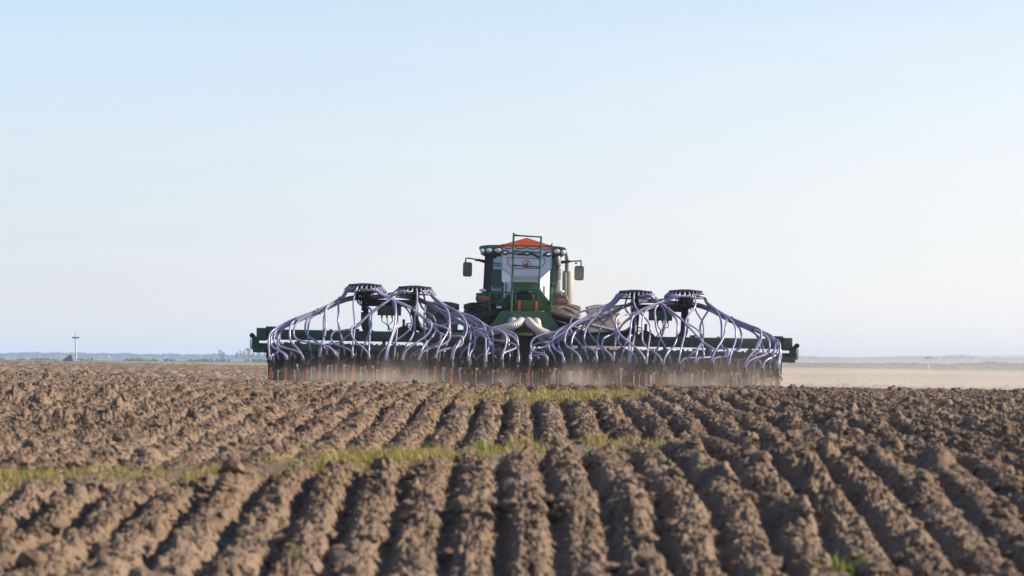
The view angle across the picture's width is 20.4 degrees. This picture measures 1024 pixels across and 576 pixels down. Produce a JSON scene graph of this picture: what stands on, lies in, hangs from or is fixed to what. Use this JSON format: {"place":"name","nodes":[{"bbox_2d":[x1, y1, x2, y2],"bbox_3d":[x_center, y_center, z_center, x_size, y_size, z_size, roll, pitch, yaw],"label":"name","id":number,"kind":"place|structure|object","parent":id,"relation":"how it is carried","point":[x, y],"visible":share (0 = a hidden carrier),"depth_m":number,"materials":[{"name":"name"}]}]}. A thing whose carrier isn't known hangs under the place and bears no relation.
{"place":"outdoors","nodes":[
{"label":"outdoors","id":0,"kind":"place"},
{"bbox_2d":[0,355,1023,575],"bbox_3d":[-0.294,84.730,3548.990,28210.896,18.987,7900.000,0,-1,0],"label":"ground","id":1,"kind":"structure","parent":0,"point":[804,471],"depth_m":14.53,"materials":[{"name":"soil"}]},
{"bbox_2d":[62,354,79,361],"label":"pump hut","id":2,"kind":"object","parent":1,"relation":"on","point":[71,357],"visible":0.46,"depth_m":639.01,"materials":[{"name":"concrete"}]},
{"bbox_2d":[72,331,78,357],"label":"utility pole","id":3,"kind":"object","parent":1,"relation":"on","point":[75,337],"visible":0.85,"depth_m":659.73,"materials":[{"name":"wood"}]},
{"bbox_2d":[0,351,266,359],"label":"woods","id":4,"kind":"object","parent":1,"relation":"on","point":[36,354],"visible":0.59,"depth_m":3928.32,"materials":[{"name":"green plant"}]},
{"bbox_2d":[0,358,266,361],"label":"scrub belt","id":5,"kind":"object","parent":1,"relation":"on","point":[201,360],"visible":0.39,"depth_m":1485.17,"materials":[{"name":"green plant"}]},
{"bbox_2d":[17,360,267,367],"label":"grass","id":6,"kind":"structure","parent":1,"relation":"on","point":[184,364],"depth_m":270.75,"materials":[{"name":"green plant"}]},
{"bbox_2d":[147,382,305,391],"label":"grass","id":7,"kind":"structure","parent":1,"relation":"on","point":[237,387],"depth_m":30.85,"materials":[{"name":"green plant"}]},
{"bbox_2d":[246,348,251,358],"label":"tree","id":8,"kind":"object","parent":1,"relation":"on","point":[248,353],"visible":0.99,"depth_m":2499.01,"materials":[{"name":"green plant"}]},
{"bbox_2d":[0,430,669,506],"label":"grass","id":9,"kind":"structure","parent":1,"relation":"on","point":[367,454],"depth_m":16.21,"materials":[{"name":"green plant"}]},
{"bbox_2d":[2,380,1022,575],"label":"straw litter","id":10,"kind":"object","parent":1,"relation":"on","point":[402,540],"visible":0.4,"depth_m":14.31,"materials":[{"name":"beige plant"}]},
{"bbox_2d":[3,382,1021,575],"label":"weed sprouts","id":11,"kind":"object","parent":1,"relation":"on","point":[851,572],"visible":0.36,"depth_m":12.07,"materials":[{"name":"green plant"}]},
{"bbox_2d":[423,245,620,386],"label":"tractor","id":12,"kind":"object","parent":1,"relation":"on","point":[562,301],"visible":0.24,"depth_m":66.21,"materials":[{"name":"green metal"}]},
{"bbox_2d":[249,233,798,386],"bbox_3d":[0.277,0.657,62.589,11.835,3.663,5.428,1,-1,0],"label":"air seeder","id":13,"kind":"object","parent":1,"relation":"on","point":[544,351],"visible":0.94,"depth_m":60.81,"materials":[{"name":"green paint"}]},
{"bbox_2d":[427,383,680,415],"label":"grass","id":14,"kind":"structure","parent":1,"relation":"on","point":[585,396],"depth_m":27.12,"materials":[{"name":"green plant"}]},
{"bbox_2d":[782,361,1023,370],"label":"bush belt","id":15,"kind":"object","parent":1,"relation":"on","point":[990,365],"visible":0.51,"depth_m":1217.62,"materials":[{"name":"green plant"}]},
{"bbox_2d":[795,354,1023,361],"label":"hill woods","id":16,"kind":"object","parent":1,"relation":"on","point":[948,357],"visible":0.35,"depth_m":4402.87,"materials":[{"name":"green plant"}]},
{"bbox_2d":[925,353,931,370],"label":"utility pole","id":17,"kind":"object","parent":1,"relation":"on","point":[928,357],"visible":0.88,"depth_m":819.58,"materials":[{"name":"wood"}]},
{"bbox_2d":[0,0,1023,357],"label":"sky","id":18,"kind":"structure","parent":0,"point":[836,178],"materials":[{"name":"blue"}]}
]}

